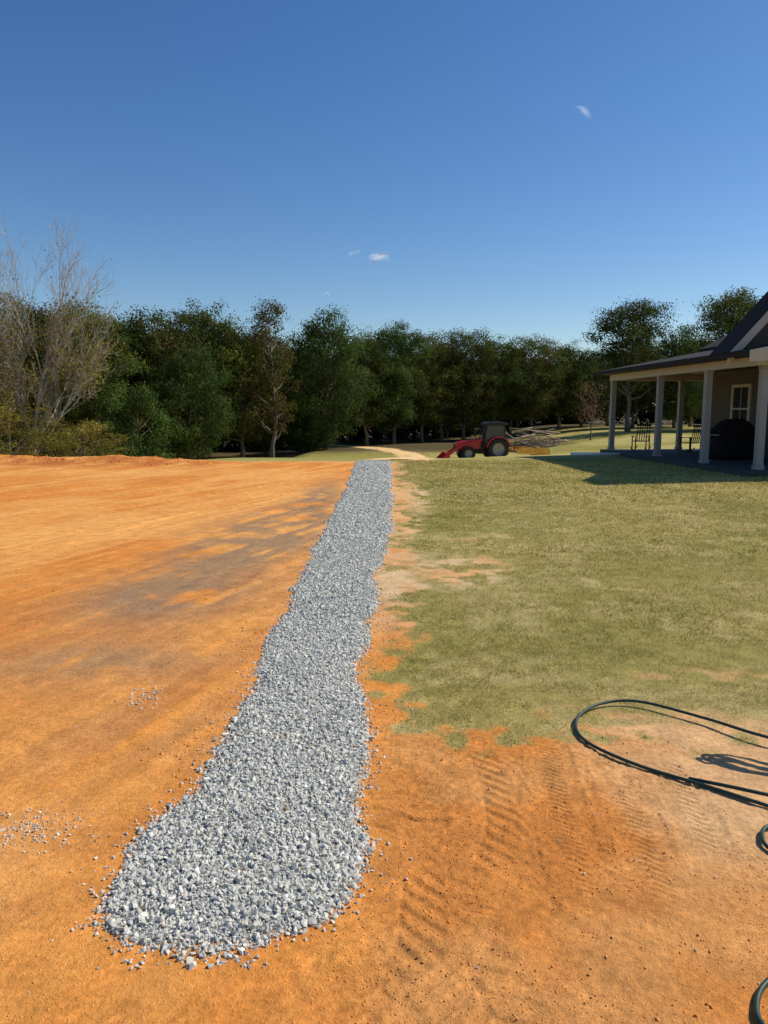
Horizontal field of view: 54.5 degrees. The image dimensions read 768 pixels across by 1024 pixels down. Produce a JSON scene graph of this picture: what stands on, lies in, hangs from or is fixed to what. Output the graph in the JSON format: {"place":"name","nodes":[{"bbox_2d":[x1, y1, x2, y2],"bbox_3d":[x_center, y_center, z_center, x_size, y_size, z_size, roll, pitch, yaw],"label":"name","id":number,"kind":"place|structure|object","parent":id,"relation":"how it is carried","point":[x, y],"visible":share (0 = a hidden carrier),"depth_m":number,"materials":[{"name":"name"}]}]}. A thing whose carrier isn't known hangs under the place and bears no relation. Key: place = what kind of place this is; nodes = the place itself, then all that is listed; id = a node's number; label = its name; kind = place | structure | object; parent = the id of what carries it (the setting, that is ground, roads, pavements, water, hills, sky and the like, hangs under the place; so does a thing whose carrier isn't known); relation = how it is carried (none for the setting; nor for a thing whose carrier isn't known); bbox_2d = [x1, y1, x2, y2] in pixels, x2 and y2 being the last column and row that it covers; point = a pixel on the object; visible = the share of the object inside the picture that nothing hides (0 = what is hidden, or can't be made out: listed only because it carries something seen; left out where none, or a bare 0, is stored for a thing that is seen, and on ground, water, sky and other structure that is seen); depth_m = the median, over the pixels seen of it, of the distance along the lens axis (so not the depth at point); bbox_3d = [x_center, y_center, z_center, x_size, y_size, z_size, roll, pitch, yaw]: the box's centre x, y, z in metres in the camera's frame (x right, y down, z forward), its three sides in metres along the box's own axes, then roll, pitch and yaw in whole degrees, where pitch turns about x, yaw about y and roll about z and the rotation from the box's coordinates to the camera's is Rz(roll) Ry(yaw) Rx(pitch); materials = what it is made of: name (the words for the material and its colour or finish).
{"place":"outdoors","nodes":[
{"label":"outdoors","id":0,"kind":"place"},
{"bbox_2d":[246,444,429,459],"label":"dirt track","id":1,"kind":"structure","parent":0,"point":[409,455],"depth_m":63.93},
{"bbox_2d":[371,253,384,260],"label":"cloud","id":2,"kind":"structure","parent":0,"point":[376,258],"depth_m":1930.19,"materials":[{"name":"white"}]},
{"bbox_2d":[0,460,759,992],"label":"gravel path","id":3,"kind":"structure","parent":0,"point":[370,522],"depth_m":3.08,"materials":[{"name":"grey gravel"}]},
{"bbox_2d":[0,412,767,1023],"bbox_3d":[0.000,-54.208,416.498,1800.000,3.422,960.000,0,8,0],"label":"ground","id":4,"kind":"structure","parent":0,"point":[92,618],"depth_m":3.50,"materials":[{"name":"soil"}]},
{"bbox_2d":[0,371,36,450],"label":"shrub","id":5,"kind":"object","parent":4,"relation":"on","point":[8,396],"visible":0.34,"depth_m":39.83,"materials":[{"name":"green plant"}]},
{"bbox_2d":[0,248,37,436],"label":"bare tree","id":6,"kind":"object","parent":4,"relation":"on","point":[1,382],"visible":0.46,"depth_m":42.73,"materials":[{"name":"brown plant"}]},
{"bbox_2d":[0,290,74,453],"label":"oak tree","id":7,"kind":"object","parent":4,"relation":"on","point":[19,326],"visible":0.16,"depth_m":53.39,"materials":[{"name":"green plant"}]},
{"bbox_2d":[0,402,77,456],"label":"shrub","id":8,"kind":"object","parent":4,"relation":"on","point":[31,441],"visible":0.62,"depth_m":37.70,"materials":[{"name":"green plant"}]},
{"bbox_2d":[12,301,84,456],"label":"autumn tree","id":9,"kind":"object","parent":4,"relation":"on","point":[38,311],"visible":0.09,"depth_m":54.13,"materials":[{"name":"brown plant"}]},
{"bbox_2d":[18,300,105,456],"bbox_3d":[-27.147,-10.865,62.999,11.355,14.570,11.161,2,8,16],"label":"oak tree","id":10,"kind":"object","parent":4,"relation":"on","point":[48,373],"visible":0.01,"depth_m":62.59,"materials":[{"name":"green plant"}]},
{"bbox_2d":[0,201,125,455],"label":"bare tree","id":11,"kind":"object","parent":4,"relation":"on","point":[77,382],"visible":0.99,"depth_m":41.61,"materials":[{"name":"brown plant"}]},
{"bbox_2d":[28,418,127,456],"bbox_3d":[-17.036,-3.442,41.023,5.241,3.482,5.987,6,10,35],"label":"shrub","id":12,"kind":"object","parent":4,"relation":"on","point":[84,434],"visible":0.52,"depth_m":40.70,"materials":[{"name":"green plant"}]},
{"bbox_2d":[16,301,152,455],"bbox_3d":[-20.920,-8.865,52.969,9.812,12.804,9.308,-4,9,-26],"label":"hardwood tree","id":13,"kind":"object","parent":4,"relation":"on","point":[86,409],"visible":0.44,"depth_m":52.21,"materials":[{"name":"green plant"}]},
{"bbox_2d":[38,305,164,455],"bbox_3d":[-21.835,-9.736,59.148,11.161,13.192,11.356,-2,8,-13],"label":"oak tree","id":14,"kind":"object","parent":4,"relation":"on","point":[132,345],"visible":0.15,"depth_m":57.51,"materials":[{"name":"green plant"}]},
{"bbox_2d":[82,380,183,458],"bbox_3d":[-17.363,-5.635,51.701,6.826,7.023,6.850,-3,8,-21],"label":"shrub","id":15,"kind":"object","parent":4,"relation":"on","point":[142,403],"visible":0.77,"depth_m":50.50,"materials":[{"name":"green plant"}]},
{"bbox_2d":[107,304,205,454],"bbox_3d":[-18.282,-10.191,61.203,9.807,13.539,11.102,-7,10,-41],"label":"hardwood tree","id":16,"kind":"object","parent":4,"relation":"on","point":[156,336],"visible":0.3,"depth_m":58.59,"materials":[{"name":"green plant"}]},
{"bbox_2d":[140,341,241,459],"bbox_3d":[-15.049,-7.963,57.464,8.238,10.032,9.086,0,8,-3],"label":"oak tree","id":17,"kind":"object","parent":4,"relation":"on","point":[179,369],"visible":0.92,"depth_m":56.25,"materials":[{"name":"green plant"}]},
{"bbox_2d":[156,324,238,457],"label":"hardwood tree","id":18,"kind":"object","parent":4,"relation":"on","point":[210,367],"depth_m":69.98,"materials":[{"name":"green plant"}]},
{"bbox_2d":[148,297,259,459],"bbox_3d":[-15.869,-11.111,63.634,10.471,14.687,11.039,-2,8,-13],"label":"hardwood tree","id":19,"kind":"object","parent":4,"relation":"on","point":[203,321],"visible":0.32,"depth_m":62.10,"materials":[{"name":"green plant"}]},
{"bbox_2d":[188,322,296,457],"bbox_3d":[-12.667,-10.263,64.659,9.869,12.672,8.717,-5,9,-32],"label":"hardwood tree","id":20,"kind":"object","parent":4,"relation":"on","point":[247,426],"visible":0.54,"depth_m":63.66,"materials":[{"name":"green plant"}]},
{"bbox_2d":[231,295,302,457],"bbox_3d":[-9.912,-11.108,63.866,6.456,14.602,6.261,6,10,36],"label":"autumn tree","id":21,"kind":"object","parent":4,"relation":"on","point":[274,405],"visible":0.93,"depth_m":63.35,"materials":[{"name":"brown plant"}]},
{"bbox_2d":[229,332,315,457],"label":"oak tree","id":22,"kind":"object","parent":4,"relation":"on","point":[264,444],"visible":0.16,"depth_m":70.44,"materials":[{"name":"green plant"}]},
{"bbox_2d":[276,341,321,436],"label":"hardwood tree","id":23,"kind":"object","parent":4,"relation":"on","point":[289,362],"visible":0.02,"depth_m":85.10,"materials":[{"name":"green plant"}]},
{"bbox_2d":[277,419,341,452],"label":"shrub","id":24,"kind":"object","parent":4,"relation":"on","point":[311,427],"visible":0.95,"depth_m":69.07,"materials":[{"name":"green plant"}]},
{"bbox_2d":[280,343,352,422],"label":"hardwood tree","id":25,"kind":"object","parent":4,"relation":"on","point":[316,379],"visible":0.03,"depth_m":83.68,"materials":[{"name":"green plant"}]},
{"bbox_2d":[282,302,383,449],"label":"oak tree","id":26,"kind":"object","parent":4,"relation":"on","point":[341,365],"visible":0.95,"depth_m":69.08,"materials":[{"name":"green plant"}]},
{"bbox_2d":[330,356,381,440],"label":"oak tree","id":27,"kind":"object","parent":4,"relation":"on","point":[353,438],"visible":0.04,"depth_m":88.75,"materials":[{"name":"green plant"}]},
{"bbox_2d":[11,363,701,456],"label":"woodland","id":28,"kind":"object","parent":4,"relation":"on","point":[550,418],"visible":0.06,"depth_m":99.27,"materials":[{"name":"green plant"}]},
{"bbox_2d":[335,331,413,445],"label":"hardwood tree","id":29,"kind":"object","parent":4,"relation":"on","point":[370,414],"visible":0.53,"depth_m":76.84,"materials":[{"name":"green plant"}]},
{"bbox_2d":[0,454,767,1023],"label":"soil clods","id":30,"kind":"object","parent":4,"relation":"on","point":[418,806],"visible":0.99,"depth_m":2.79,"materials":[{"name":"orange soil"}]},
{"bbox_2d":[370,369,404,440],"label":"hardwood tree","id":31,"kind":"object","parent":4,"relation":"on","point":[382,422],"depth_m":90.71,"materials":[{"name":"green plant"}]},
{"bbox_2d":[352,316,434,443],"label":"oak tree","id":32,"kind":"object","parent":4,"relation":"on","point":[400,409],"visible":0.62,"depth_m":79.33,"materials":[{"name":"green plant"}]},
{"bbox_2d":[389,328,455,441],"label":"hardwood tree","id":33,"kind":"object","parent":4,"relation":"on","point":[425,406],"visible":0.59,"depth_m":82.97,"materials":[{"name":"green plant"}]},
{"bbox_2d":[409,352,454,439],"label":"oak tree","id":34,"kind":"object","parent":4,"relation":"on","point":[425,437],"visible":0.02,"depth_m":94.11,"materials":[{"name":"green plant"}]},
{"bbox_2d":[412,339,471,441],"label":"hardwood tree","id":35,"kind":"object","parent":4,"relation":"on","point":[453,370],"visible":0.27,"depth_m":85.15,"materials":[{"name":"green plant"}]},
{"bbox_2d":[437,340,469,438],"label":"oak tree","id":36,"kind":"object","parent":4,"relation":"on","point":[447,427],"visible":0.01,"depth_m":96.39,"materials":[{"name":"green plant"}]},
{"bbox_2d":[429,326,503,440],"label":"hardwood tree","id":37,"kind":"object","parent":4,"relation":"on","point":[473,368],"visible":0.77,"depth_m":85.50,"materials":[{"name":"green plant"}]},
{"bbox_2d":[436,422,549,457],"bbox_3d":[7.895,-5.169,54.273,8.151,2.754,2.035,-1,8,-8],"label":"tractor","id":38,"kind":"object","parent":4,"relation":"on","point":[492,441],"visible":0.92,"depth_m":53.62,"materials":[{"name":"metal"}]},
{"bbox_2d":[466,331,532,421],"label":"hardwood tree","id":39,"kind":"object","parent":4,"relation":"on","point":[499,411],"visible":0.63,"depth_m":88.08,"materials":[{"name":"green plant"}]},
{"bbox_2d":[482,343,542,435],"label":"hardwood tree","id":40,"kind":"object","parent":4,"relation":"on","point":[509,431],"visible":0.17,"depth_m":91.51,"materials":[{"name":"green plant"}]},
{"bbox_2d":[498,333,576,434],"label":"hardwood tree","id":41,"kind":"object","parent":4,"relation":"on","point":[544,381],"visible":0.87,"depth_m":89.40,"materials":[{"name":"green plant"}]},
{"bbox_2d":[506,427,583,447],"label":"brush pile","id":42,"kind":"object","parent":4,"relation":"on","point":[529,441],"visible":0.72,"depth_m":67.42,"materials":[{"name":"brown wood"}]},
{"bbox_2d":[528,339,599,429],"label":"hardwood tree","id":43,"kind":"object","parent":4,"relation":"on","point":[567,404],"visible":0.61,"depth_m":92.24,"materials":[{"name":"green plant"}]},
{"bbox_2d":[555,347,620,426],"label":"oak tree","id":44,"kind":"object","parent":4,"relation":"on","point":[586,397],"visible":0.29,"depth_m":97.27,"materials":[{"name":"green plant"}]},
{"bbox_2d":[573,376,609,439],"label":"autumn tree","id":45,"kind":"object","parent":4,"relation":"on","point":[593,413],"visible":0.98,"depth_m":69.33,"materials":[{"name":"brown plant"}]},
{"bbox_2d":[570,452,620,455],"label":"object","id":46,"kind":"object","parent":4,"relation":"on","point":[596,453],"visible":1,"depth_m":25.78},
{"bbox_2d":[591,351,637,425],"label":"oak tree","id":47,"kind":"object","parent":4,"relation":"on","point":[607,422],"visible":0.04,"depth_m":102.80,"materials":[{"name":"green plant"}]},
{"bbox_2d":[579,297,683,431],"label":"oak tree","id":48,"kind":"object","parent":4,"relation":"on","point":[644,335],"visible":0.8,"depth_m":75.40,"materials":[{"name":"green plant"}]},
{"bbox_2d":[598,346,670,427],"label":"hardwood tree","id":49,"kind":"object","parent":4,"relation":"on","point":[621,403],"visible":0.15,"depth_m":90.19,"materials":[{"name":"green plant"}]},
{"bbox_2d":[637,324,703,427],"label":"oak tree","id":50,"kind":"object","parent":4,"relation":"on","point":[669,409],"visible":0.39,"depth_m":89.36,"materials":[{"name":"green plant"}]},
{"bbox_2d":[574,699,767,1023],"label":"garden hose","id":51,"kind":"object","parent":4,"relation":"on","point":[762,987],"visible":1,"depth_m":3.23,"materials":[{"name":"rubber"}]},
{"bbox_2d":[595,291,767,476],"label":"house","id":52,"kind":"structure","parent":4,"relation":"on","point":[730,369],"depth_m":22.19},
{"bbox_2d":[630,424,651,450],"bbox_3d":[9.174,-2.659,26.563,0.567,0.925,0.826,5,9,34],"label":"rocking chair","id":53,"kind":"object","parent":52,"relation":"on","point":[646,436],"visible":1,"depth_m":26.67,"materials":[{"name":"black wood"}]},
{"bbox_2d":[676,425,700,452],"bbox_3d":[10.371,-2.462,25.132,0.826,0.925,0.567,-3,8,-21],"label":"rocking chair","id":54,"kind":"object","parent":52,"relation":"on","point":[690,442],"visible":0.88,"depth_m":25.23,"materials":[{"name":"black wood"}]},
{"bbox_2d":[709,419,754,459],"bbox_3d":[10.328,-2.156,22.027,1.392,1.180,0.661,-1,8,-9],"label":"covered grill","id":55,"kind":"object","parent":52,"relation":"on","point":[732,439],"visible":0.88,"depth_m":21.77,"materials":[{"name":"fabric"}]},
{"bbox_2d":[730,384,751,421],"bbox_3d":[11.387,-3.363,23.796,0.058,1.420,1.120,0,8,-3],"label":"window","id":56,"kind":"structure","parent":52,"relation":"in","point":[740,408],"depth_m":23.74,"materials":[{"name":"beige paint"}]},
{"bbox_2d":[661,333,707,426],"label":"hardwood tree","id":57,"kind":"object","parent":4,"relation":"on","point":[690,423],"visible":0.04,"depth_m":96.41,"materials":[{"name":"green plant"}]},
{"bbox_2d":[672,285,762,389],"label":"oak tree","id":58,"kind":"object","parent":4,"relation":"on","point":[722,308],"visible":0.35,"depth_m":77.54,"materials":[{"name":"green plant"}]},
{"bbox_2d":[721,293,765,328],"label":"oak tree","id":59,"kind":"object","parent":4,"relation":"on","point":[745,306],"visible":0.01,"depth_m":77.57,"materials":[{"name":"green plant"}]},
{"bbox_2d":[0,0,767,404],"label":"sky","id":60,"kind":"structure","parent":0,"point":[515,167],"materials":[{"name":"blue"}]},
{"bbox_2d":[368,459,767,764],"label":"lawn grass","id":61,"kind":"structure","parent":0,"point":[552,463],"depth_m":7.86,"materials":[{"name":"green plant"}]}
]}

